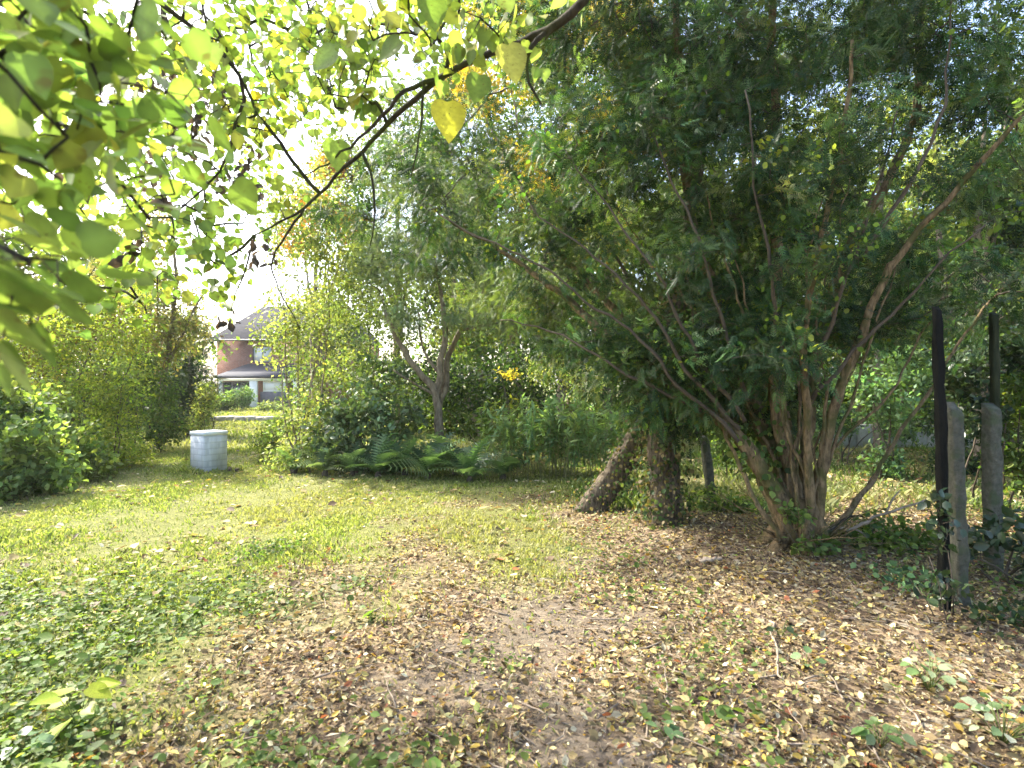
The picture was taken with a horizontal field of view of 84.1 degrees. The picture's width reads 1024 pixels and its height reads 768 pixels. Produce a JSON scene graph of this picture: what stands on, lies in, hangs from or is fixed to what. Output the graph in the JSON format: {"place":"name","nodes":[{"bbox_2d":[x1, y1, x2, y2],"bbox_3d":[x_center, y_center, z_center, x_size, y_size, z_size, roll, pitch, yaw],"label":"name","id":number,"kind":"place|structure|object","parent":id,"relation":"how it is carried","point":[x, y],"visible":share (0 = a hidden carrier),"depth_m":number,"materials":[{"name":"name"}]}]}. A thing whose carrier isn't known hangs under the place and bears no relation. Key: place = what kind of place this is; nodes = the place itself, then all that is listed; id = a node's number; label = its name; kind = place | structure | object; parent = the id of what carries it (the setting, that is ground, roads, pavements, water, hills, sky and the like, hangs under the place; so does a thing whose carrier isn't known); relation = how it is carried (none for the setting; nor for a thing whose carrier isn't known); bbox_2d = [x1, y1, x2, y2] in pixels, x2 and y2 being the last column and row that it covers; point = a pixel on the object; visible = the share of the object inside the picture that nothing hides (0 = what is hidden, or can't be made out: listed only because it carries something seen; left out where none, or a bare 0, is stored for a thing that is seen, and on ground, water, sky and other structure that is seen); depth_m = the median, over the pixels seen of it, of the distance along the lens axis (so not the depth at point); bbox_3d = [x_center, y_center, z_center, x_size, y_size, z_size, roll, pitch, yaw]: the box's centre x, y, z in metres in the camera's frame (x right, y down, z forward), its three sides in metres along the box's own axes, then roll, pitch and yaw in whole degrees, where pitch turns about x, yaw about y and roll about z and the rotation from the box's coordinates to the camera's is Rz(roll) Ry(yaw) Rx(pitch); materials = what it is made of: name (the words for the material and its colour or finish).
{"place":"outdoors","nodes":[
{"label":"outdoors","id":0,"kind":"place"},
{"bbox_2d":[24,405,854,453],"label":"grass","id":1,"kind":"structure","parent":0,"point":[247,412],"depth_m":17.54,"materials":[{"name":"green plant"}]},
{"bbox_2d":[0,385,1023,767],"bbox_3d":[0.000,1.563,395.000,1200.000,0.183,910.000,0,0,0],"label":"ground","id":2,"kind":"structure","parent":0,"point":[400,585],"depth_m":3.61,"materials":[{"name":"brown soil"}]},
{"bbox_2d":[0,726,54,760],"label":"weed","id":3,"kind":"object","parent":2,"relation":"on","point":[46,737],"visible":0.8,"depth_m":2.47,"materials":[{"name":"green plant"}]},
{"bbox_2d":[0,361,91,504],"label":"broadleaf shrub","id":4,"kind":"object","parent":2,"relation":"on","point":[24,472],"visible":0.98,"depth_m":8.09,"materials":[{"name":"green plant"}]},
{"bbox_2d":[0,227,132,374],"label":"green tree","id":5,"kind":"object","parent":2,"relation":"on","point":[46,253],"visible":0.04,"depth_m":15.45,"materials":[{"name":"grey plant"}]},
{"bbox_2d":[29,677,120,738],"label":"seedling","id":6,"kind":"object","parent":2,"relation":"on","point":[100,687],"visible":0.91,"depth_m":2.68,"materials":[{"name":"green plant"}]},
{"bbox_2d":[25,379,127,481],"bbox_3d":[-7.547,0.884,9.674,1.955,1.941,1.387,0,0,0],"label":"laurel","id":7,"kind":"object","parent":2,"relation":"on","point":[98,461],"visible":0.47,"depth_m":9.56,"materials":[{"name":"green plant"}]},
{"bbox_2d":[0,270,158,451],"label":"russet shrub","id":8,"kind":"object","parent":2,"relation":"on","point":[106,320],"visible":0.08,"depth_m":12.06,"materials":[{"name":"green plant"}]},
{"bbox_2d":[0,268,170,469],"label":"golden bush","id":9,"kind":"object","parent":2,"relation":"on","point":[110,412],"visible":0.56,"depth_m":10.81,"materials":[{"name":"green plant"}]},
{"bbox_2d":[77,303,212,377],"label":"green tree","id":10,"kind":"object","parent":2,"relation":"on","point":[163,342],"depth_m":46.00,"materials":[{"name":"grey plant"}]},
{"bbox_2d":[110,352,194,452],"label":"shrub","id":11,"kind":"object","parent":2,"relation":"on","point":[165,400],"visible":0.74,"depth_m":13.20,"materials":[{"name":"green plant"}]},
{"bbox_2d":[85,197,223,445],"bbox_3d":[-9.176,-1.535,14.396,3.274,6.395,2.478,0,0,0],"label":"autumn tree","id":12,"kind":"object","parent":2,"relation":"on","point":[170,353],"visible":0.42,"depth_m":14.40,"materials":[{"name":"green plant"}]},
{"bbox_2d":[144,309,230,436],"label":"dark conifer","id":13,"kind":"object","parent":2,"relation":"on","point":[188,373],"visible":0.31,"depth_m":17.21,"materials":[{"name":"green plant"}]},
{"bbox_2d":[179,375,223,434],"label":"pale shrub","id":14,"kind":"object","parent":2,"relation":"on","point":[211,396],"visible":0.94,"depth_m":16.45,"materials":[{"name":"green plant"}]},
{"bbox_2d":[166,459,247,473],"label":"uncut grass","id":15,"kind":"structure","parent":2,"relation":"on","point":[186,466],"depth_m":10.18,"materials":[{"name":"green plant"}]},
{"bbox_2d":[190,430,227,471],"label":"block pillar","id":16,"kind":"structure","parent":2,"relation":"on","point":[208,450],"depth_m":10.34,"materials":[{"name":"concrete"}]},
{"bbox_2d":[181,466,241,473],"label":"soil clods","id":17,"kind":"object","parent":2,"relation":"on","point":[231,469],"visible":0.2,"depth_m":10.52,"materials":[{"name":"brown soil"}]},
{"bbox_2d":[205,390,239,410],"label":"round bush","id":18,"kind":"object","parent":2,"relation":"on","point":[225,404],"visible":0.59,"depth_m":32.83,"materials":[{"name":"green plant"}]},
{"bbox_2d":[224,382,256,409],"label":"round bush","id":19,"kind":"object","parent":2,"relation":"on","point":[244,394],"visible":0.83,"depth_m":33.69,"materials":[{"name":"green plant"}]},
{"bbox_2d":[210,416,285,421],"bbox_3d":[-11.528,1.510,24.211,3.781,0.291,0.475,0,0,0],"label":"stone edging","id":20,"kind":"object","parent":2,"relation":"on","point":[235,418],"visible":0.38,"depth_m":24.07,"materials":[{"name":"grey stone"}]},
{"bbox_2d":[0,0,519,396],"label":"overhanging tree","id":21,"kind":"object","parent":2,"relation":"on","point":[39,39],"visible":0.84,"depth_m":1.32,"materials":[{"name":"green plant"}]},
{"bbox_2d":[223,535,313,567],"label":"weed","id":22,"kind":"object","parent":2,"relation":"on","point":[250,552],"visible":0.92,"depth_m":5.25,"materials":[{"name":"green plant"}]},
{"bbox_2d":[0,550,538,767],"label":"ground ivy","id":23,"kind":"object","parent":2,"relation":"on","point":[51,722],"visible":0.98,"depth_m":3.16,"materials":[{"name":"green plant"}]},
{"bbox_2d":[253,399,285,411],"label":"round bush","id":24,"kind":"object","parent":2,"relation":"on","point":[266,406],"visible":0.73,"depth_m":32.62,"materials":[{"name":"green plant"}]},
{"bbox_2d":[245,410,302,461],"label":"shrub","id":25,"kind":"object","parent":2,"relation":"on","point":[265,438],"visible":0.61,"depth_m":11.92,"materials":[{"name":"green plant"}]},
{"bbox_2d":[270,448,310,473],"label":"fern","id":26,"kind":"object","parent":2,"relation":"on","point":[294,468],"visible":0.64,"depth_m":10.12,"materials":[{"name":"green plant"}]},
{"bbox_2d":[209,306,383,406],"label":"brick house","id":27,"kind":"structure","parent":2,"relation":"on","point":[239,367],"depth_m":41.00,"materials":[{"name":"red brick"}]},
{"bbox_2d":[223,382,248,395],"bbox_3d":[-18.750,0.580,38.720,1.850,1.500,0.090,0,0,0],"label":"window","id":28,"kind":"structure","parent":27,"relation":"in","point":[225,384],"depth_m":38.72,"materials":[{"name":"grey glass"}]},
{"bbox_2d":[253,346,271,362],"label":"window","id":29,"kind":"structure","parent":27,"relation":"in","point":[257,356],"depth_m":41.12,"materials":[{"name":"white glass"}]},
{"bbox_2d":[263,381,285,391],"bbox_3d":[-16.200,0.170,38.720,1.500,0.700,0.090,0,0,0],"label":"window","id":30,"kind":"structure","parent":27,"relation":"in","point":[268,386],"depth_m":38.72,"materials":[{"name":"white glass"}]},
{"bbox_2d":[236,151,377,473],"bbox_3d":[-3.727,-1.268,10.747,2.690,6.296,1.935,0,0,-24],"label":"tall shrub","id":31,"kind":"object","parent":2,"relation":"on","point":[316,248],"visible":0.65,"depth_m":10.52,"materials":[{"name":"green plant"}]},
{"bbox_2d":[269,144,366,437],"bbox_3d":[-5.798,-2.696,17.124,3.008,8.787,2.092,0,0,0],"label":"orange tree","id":32,"kind":"object","parent":2,"relation":"on","point":[300,242],"visible":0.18,"depth_m":16.92,"materials":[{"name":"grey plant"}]},
{"bbox_2d":[288,437,355,476],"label":"fern","id":33,"kind":"object","parent":2,"relation":"on","point":[332,457],"visible":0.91,"depth_m":9.66,"materials":[{"name":"green plant"}]},
{"bbox_2d":[270,282,381,407],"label":"green tree","id":34,"kind":"object","parent":2,"relation":"on","point":[360,339],"visible":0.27,"depth_m":33.60,"materials":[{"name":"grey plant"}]},
{"bbox_2d":[96,0,588,329],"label":"tree branch","id":35,"kind":"object","parent":2,"relation":"on","point":[511,53],"visible":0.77,"depth_m":2.67,"materials":[{"name":"green plant"}]},
{"bbox_2d":[319,439,373,475],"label":"fern","id":36,"kind":"object","parent":2,"relation":"on","point":[348,461],"visible":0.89,"depth_m":9.69,"materials":[{"name":"green plant"}]},
{"bbox_2d":[287,347,433,474],"bbox_3d":[-2.648,0.569,10.299,1.875,2.553,2.476,0,0,36],"label":"laurel","id":37,"kind":"object","parent":2,"relation":"on","point":[379,414],"visible":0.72,"depth_m":10.16,"materials":[{"name":"green plant"}]},
{"bbox_2d":[292,235,441,439],"bbox_3d":[-3.027,-0.866,12.128,3.242,5.024,2.131,0,0,-32],"label":"olive shrub","id":38,"kind":"object","parent":2,"relation":"on","point":[365,323],"visible":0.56,"depth_m":12.04,"materials":[{"name":"green plant"}]},
{"bbox_2d":[0,450,742,762],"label":"lawn leaves","id":39,"kind":"object","parent":2,"relation":"on","point":[12,556],"visible":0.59,"depth_m":5.32,"materials":[{"name":"green plant"}]},
{"bbox_2d":[340,434,407,476],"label":"fern","id":40,"kind":"object","parent":2,"relation":"on","point":[378,466],"visible":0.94,"depth_m":9.58,"materials":[{"name":"green plant"}]},
{"bbox_2d":[352,427,445,475],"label":"fern","id":41,"kind":"object","parent":2,"relation":"on","point":[410,443],"visible":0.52,"depth_m":9.91,"materials":[{"name":"green plant"}]},
{"bbox_2d":[296,60,531,432],"bbox_3d":[-2.820,-4.238,17.404,6.939,11.790,3.720,0,0,0],"label":"pale tree","id":42,"kind":"object","parent":2,"relation":"on","point":[430,301],"visible":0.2,"depth_m":17.10,"materials":[{"name":"green plant"}]},
{"bbox_2d":[384,432,480,478],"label":"fern","id":43,"kind":"object","parent":2,"relation":"on","point":[426,460],"visible":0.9,"depth_m":9.60,"materials":[{"name":"green plant"}]},
{"bbox_2d":[334,119,558,469],"bbox_3d":[-1.094,-1.611,10.577,4.245,6.548,2.031,0,0,0],"label":"forked tree","id":44,"kind":"object","parent":2,"relation":"on","point":[438,390],"visible":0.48,"depth_m":10.46,"materials":[{"name":"green plant"}]},
{"bbox_2d":[412,433,503,475],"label":"fern","id":45,"kind":"object","parent":2,"relation":"on","point":[438,439],"visible":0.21,"depth_m":10.14,"materials":[{"name":"green plant"}]},
{"bbox_2d":[428,433,501,482],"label":"fern","id":46,"kind":"object","parent":2,"relation":"on","point":[468,465],"visible":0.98,"depth_m":9.42,"materials":[{"name":"green plant"}]},
{"bbox_2d":[460,394,541,469],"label":"tall weed","id":47,"kind":"object","parent":2,"relation":"on","point":[483,419],"visible":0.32,"depth_m":10.78,"materials":[{"name":"green plant"}]},
{"bbox_2d":[481,445,530,479],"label":"fern","id":48,"kind":"object","parent":2,"relation":"on","point":[504,467],"visible":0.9,"depth_m":9.59,"materials":[{"name":"green plant"}]},
{"bbox_2d":[391,327,627,449],"bbox_3d":[-0.068,0.119,12.610,5.692,3.063,1.939,0,0,0],"label":"dark shrub","id":49,"kind":"object","parent":2,"relation":"on","point":[454,399],"visible":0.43,"depth_m":12.43,"materials":[{"name":"green plant"}]},
{"bbox_2d":[493,366,526,465],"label":"orange leaved shrub","id":50,"kind":"object","parent":2,"relation":"on","point":[510,374],"visible":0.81,"depth_m":10.94,"materials":[{"name":"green plant"}]},
{"bbox_2d":[0,446,1021,767],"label":"lawn grass","id":51,"kind":"structure","parent":2,"relation":"on","point":[72,504],"depth_m":5.92,"materials":[{"name":"green plant"}]},
{"bbox_2d":[0,32,1023,447],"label":"woodland","id":52,"kind":"object","parent":2,"relation":"on","point":[492,352],"depth_m":17.36,"materials":[{"name":"green plant"}]},
{"bbox_2d":[4,472,1023,767],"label":"weeds","id":53,"kind":"object","parent":2,"relation":"on","point":[724,712],"visible":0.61,"depth_m":3.40,"materials":[{"name":"green plant"}]},
{"bbox_2d":[8,496,1023,767],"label":"leaf fragments","id":54,"kind":"object","parent":2,"relation":"on","point":[642,762],"visible":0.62,"depth_m":3.18,"materials":[{"name":"brown plant"}]},
{"bbox_2d":[477,391,586,478],"bbox_3d":[0.347,0.883,10.010,1.895,1.539,1.347,0,0,0],"label":"tall weed","id":55,"kind":"object","parent":2,"relation":"on","point":[510,431],"visible":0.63,"depth_m":9.79,"materials":[{"name":"green plant"}]},
{"bbox_2d":[425,0,671,446],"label":"yellow tree","id":56,"kind":"object","parent":2,"relation":"on","point":[492,79],"visible":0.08,"depth_m":14.47,"materials":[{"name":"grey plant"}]},
{"bbox_2d":[96,513,1023,767],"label":"soil crumbs","id":57,"kind":"object","parent":2,"relation":"on","point":[581,707],"visible":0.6,"depth_m":3.08,"materials":[{"name":"brown soil"}]},
{"bbox_2d":[521,355,611,461],"bbox_3d":[1.125,0.469,11.590,1.947,2.351,1.271,0,0,0],"label":"golden shrub","id":58,"kind":"object","parent":2,"relation":"on","point":[569,380],"visible":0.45,"depth_m":11.49,"materials":[{"name":"yellow plant"}]},
{"bbox_2d":[517,387,629,481],"bbox_3d":[1.046,0.847,9.714,1.943,1.584,1.669,0,0,0],"label":"tall weed","id":59,"kind":"object","parent":2,"relation":"on","point":[558,426],"visible":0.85,"depth_m":9.52,"materials":[{"name":"green plant"}]},
{"bbox_2d":[517,404,646,480],"bbox_3d":[1.264,0.922,9.534,2.193,1.404,1.418,0,0,35],"label":"tall weed","id":60,"kind":"object","parent":2,"relation":"on","point":[594,448],"visible":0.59,"depth_m":9.20,"materials":[{"name":"green plant"}]},
{"bbox_2d":[471,1,718,438],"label":"green tree","id":61,"kind":"object","parent":2,"relation":"on","point":[500,122],"visible":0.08,"depth_m":16.40,"materials":[{"name":"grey plant"}]},
{"bbox_2d":[585,391,676,468],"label":"tall weed","id":62,"kind":"object","parent":2,"relation":"on","point":[607,402],"visible":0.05,"depth_m":10.96,"materials":[{"name":"green plant"}]},
{"bbox_2d":[442,149,831,514],"bbox_3d":[1.506,-0.546,7.544,5.154,4.756,1.947,0,0,22],"label":"leaning tree","id":63,"kind":"object","parent":2,"relation":"on","point":[602,492],"visible":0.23,"depth_m":7.25,"materials":[{"name":"green plant"}]},
{"bbox_2d":[645,720,683,739],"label":"seedling","id":64,"kind":"object","parent":2,"relation":"on","point":[668,731],"visible":1,"depth_m":2.53,"materials":[{"name":"green plant"}]},
{"bbox_2d":[307,0,1023,561],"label":"evergreen tree","id":65,"kind":"object","parent":2,"relation":"on","point":[743,374],"visible":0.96,"depth_m":5.25,"materials":[{"name":"green plant"}]},
{"bbox_2d":[600,0,782,529],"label":"ivy clad tree","id":66,"kind":"object","parent":2,"relation":"on","point":[664,504],"visible":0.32,"depth_m":6.14,"materials":[{"name":"green plant"}]},
{"bbox_2d":[700,436,716,502],"bbox_3d":[2.532,1.192,7.298,0.236,1.048,0.120,0,0,0],"label":"concrete post","id":67,"kind":"object","parent":2,"relation":"on","point":[707,464],"visible":0.55,"depth_m":7.25,"materials":[{"name":"grey concrete"}]},
{"bbox_2d":[698,556,721,562],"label":"fallen branch","id":68,"kind":"object","parent":2,"relation":"on","point":[707,559],"visible":0.95,"depth_m":4.97,"materials":[{"name":"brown wood"}]},
{"bbox_2d":[683,471,768,515],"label":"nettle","id":69,"kind":"object","parent":2,"relation":"on","point":[724,504],"visible":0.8,"depth_m":6.92,"materials":[{"name":"green plant"}]},
{"bbox_2d":[648,4,836,436],"bbox_3d":[6.010,-3.877,13.643,4.800,11.087,3.472,0,0,-25],"label":"green tree","id":70,"kind":"object","parent":2,"relation":"on","point":[799,289],"visible":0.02,"depth_m":13.52,"materials":[{"name":"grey plant"}]},
{"bbox_2d":[697,418,799,476],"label":"leafy shrub","id":71,"kind":"object","parent":2,"relation":"on","point":[722,452],"visible":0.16,"depth_m":9.66,"materials":[{"name":"green plant"}]},
{"bbox_2d":[768,620,782,678],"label":"fallen branch","id":72,"kind":"object","parent":2,"relation":"on","point":[775,643],"visible":0.9,"depth_m":3.35,"materials":[{"name":"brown wood"}]},
{"bbox_2d":[766,619,797,638],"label":"seedling","id":73,"kind":"object","parent":2,"relation":"on","point":[788,628],"visible":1,"depth_m":3.56,"materials":[{"name":"green plant"}]},
{"bbox_2d":[548,440,1023,514],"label":"rough grass","id":74,"kind":"structure","parent":2,"relation":"on","point":[832,501],"depth_m":8.68,"materials":[{"name":"green plant"}]},
{"bbox_2d":[790,646,826,670],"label":"seedling","id":75,"kind":"object","parent":2,"relation":"on","point":[797,655],"visible":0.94,"depth_m":3.22,"materials":[{"name":"green plant"}]},
{"bbox_2d":[773,498,850,559],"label":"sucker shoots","id":76,"kind":"object","parent":2,"relation":"on","point":[793,518],"visible":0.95,"depth_m":4.91,"materials":[{"name":"green plant"}]},
{"bbox_2d":[819,473,874,538],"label":"fallen branch","id":77,"kind":"object","parent":2,"relation":"on","point":[838,524],"visible":0.44,"depth_m":5.48,"materials":[{"name":"brown wood"}]},
{"bbox_2d":[698,448,1023,576],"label":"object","id":78,"kind":"object","parent":2,"relation":"on","point":[890,479],"visible":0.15,"depth_m":8.88,"materials":[{"name":"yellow plant"}]},
{"bbox_2d":[813,400,930,462],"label":"leafy shrub","id":79,"kind":"object","parent":2,"relation":"on","point":[885,435],"visible":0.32,"depth_m":11.45,"materials":[{"name":"green plant"}]},
{"bbox_2d":[830,508,937,557],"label":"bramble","id":80,"kind":"object","parent":2,"relation":"on","point":[913,535],"visible":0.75,"depth_m":5.33,"materials":[{"name":"green plant"}]},
{"bbox_2d":[851,716,916,747],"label":"weed","id":81,"kind":"object","parent":2,"relation":"on","point":[865,733],"visible":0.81,"depth_m":2.48,"materials":[{"name":"green plant"}]},
{"bbox_2d":[822,333,955,479],"bbox_3d":[6.492,0.467,9.686,2.205,2.710,1.747,0,0,0],"label":"bluish shrub","id":82,"kind":"object","parent":2,"relation":"on","point":[894,465],"visible":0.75,"depth_m":9.54,"materials":[{"name":"green plant"}]},
{"bbox_2d":[848,553,936,600],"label":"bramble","id":83,"kind":"object","parent":2,"relation":"on","point":[903,570],"visible":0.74,"depth_m":4.29,"materials":[{"name":"green plant"}]},
{"bbox_2d":[769,139,1016,423],"bbox_3d":[10.884,-2.778,16.684,8.558,8.932,3.642,0,0,0],"label":"green tree","id":84,"kind":"object","parent":2,"relation":"on","point":[945,235],"visible":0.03,"depth_m":16.39,"materials":[{"name":"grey plant"}]},
{"bbox_2d":[819,423,972,447],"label":"garden wall","id":85,"kind":"structure","parent":2,"relation":"on","point":[860,435],"depth_m":14.25,"materials":[{"name":"grey concrete"}]},
{"bbox_2d":[795,6,1006,451],"bbox_3d":[8.731,-3.712,12.983,4.852,10.658,2.958,0,0,0],"label":"yellow tree","id":86,"kind":"object","parent":2,"relation":"on","point":[915,215],"visible":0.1,"depth_m":12.98,"materials":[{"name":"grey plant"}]},
{"bbox_2d":[899,649,969,692],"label":"variegated plant","id":87,"kind":"object","parent":2,"relation":"on","point":[911,670],"visible":0.88,"depth_m":2.95,"materials":[{"name":"green plant"}]},
{"bbox_2d":[932,306,951,613],"bbox_3d":[2.917,0.568,3.861,0.120,2.197,0.065,0,0,0],"label":"timber post","id":88,"kind":"object","parent":2,"relation":"on","point":[940,426],"visible":0.73,"depth_m":3.84,"materials":[{"name":"black wood"}]},
{"bbox_2d":[913,485,974,625],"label":"ivy","id":89,"kind":"object","parent":88,"relation":"attached to","point":[940,586],"visible":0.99,"depth_m":3.77,"materials":[{"name":"green plant"}]},
{"bbox_2d":[947,402,970,607],"bbox_3d":[3.123,0.896,3.981,0.149,1.540,0.097,0,0,0],"label":"concrete post","id":90,"kind":"object","parent":2,"relation":"on","point":[959,561],"visible":0.66,"depth_m":3.94,"materials":[{"name":"grey concrete"}]},
{"bbox_2d":[903,1,1023,456],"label":"green tree","id":91,"kind":"object","parent":2,"relation":"on","point":[1011,245],"visible":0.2,"depth_m":11.47,"materials":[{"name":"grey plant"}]},
{"bbox_2d":[903,331,1023,476],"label":"dark shrub","id":92,"kind":"object","parent":2,"relation":"on","point":[973,464],"visible":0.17,"depth_m":10.14,"materials":[{"name":"green plant"}]},
{"bbox_2d":[919,318,1023,501],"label":"dark shrub","id":93,"kind":"object","parent":2,"relation":"on","point":[1013,353],"visible":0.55,"depth_m":7.07,"materials":[{"name":"green plant"}]},
{"bbox_2d":[936,500,1023,588],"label":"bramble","id":94,"kind":"object","parent":2,"relation":"on","point":[994,534],"visible":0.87,"depth_m":4.45,"materials":[{"name":"green plant"}]},
{"bbox_2d":[953,692,1023,743],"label":"leafy plant","id":95,"kind":"object","parent":2,"relation":"on","point":[989,707],"visible":0.91,"depth_m":2.56,"materials":[{"name":"green plant"}]},
{"bbox_2d":[954,576,1023,649],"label":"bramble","id":96,"kind":"object","parent":2,"relation":"on","point":[1014,614],"visible":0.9,"depth_m":3.67,"materials":[{"name":"green plant"}]},
{"bbox_2d":[981,403,1004,573],"bbox_3d":[4.113,0.945,4.859,0.130,1.564,0.120,0,0,0],"label":"concrete post","id":97,"kind":"object","parent":2,"relation":"on","point":[992,461],"visible":0.73,"depth_m":4.81,"materials":[{"name":"grey concrete"}]},
{"bbox_2d":[988,312,1000,407],"bbox_3d":[4.302,0.545,5.061,0.090,2.372,0.069,0,0,0],"label":"timber post","id":98,"kind":"object","parent":2,"relation":"on","point":[994,361],"visible":0.34,"depth_m":5.04,"materials":[{"name":"grey wood"}]},
{"bbox_2d":[977,357,1023,507],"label":"leafy shrub","id":99,"kind":"object","parent":2,"relation":"on","point":[1014,465],"visible":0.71,"depth_m":7.00,"materials":[{"name":"green plant"}]},
{"bbox_2d":[0,0,1023,384],"label":"sky","id":100,"kind":"structure","parent":0,"point":[249,295],"materials":[{"name":"white"}]},
{"bbox_2d":[5,475,1023,767],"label":"fallen leaves","id":101,"kind":"object","parent":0,"point":[705,757],"depth_m":3.23,"materials":[{"name":"beige plant"}]}
]}

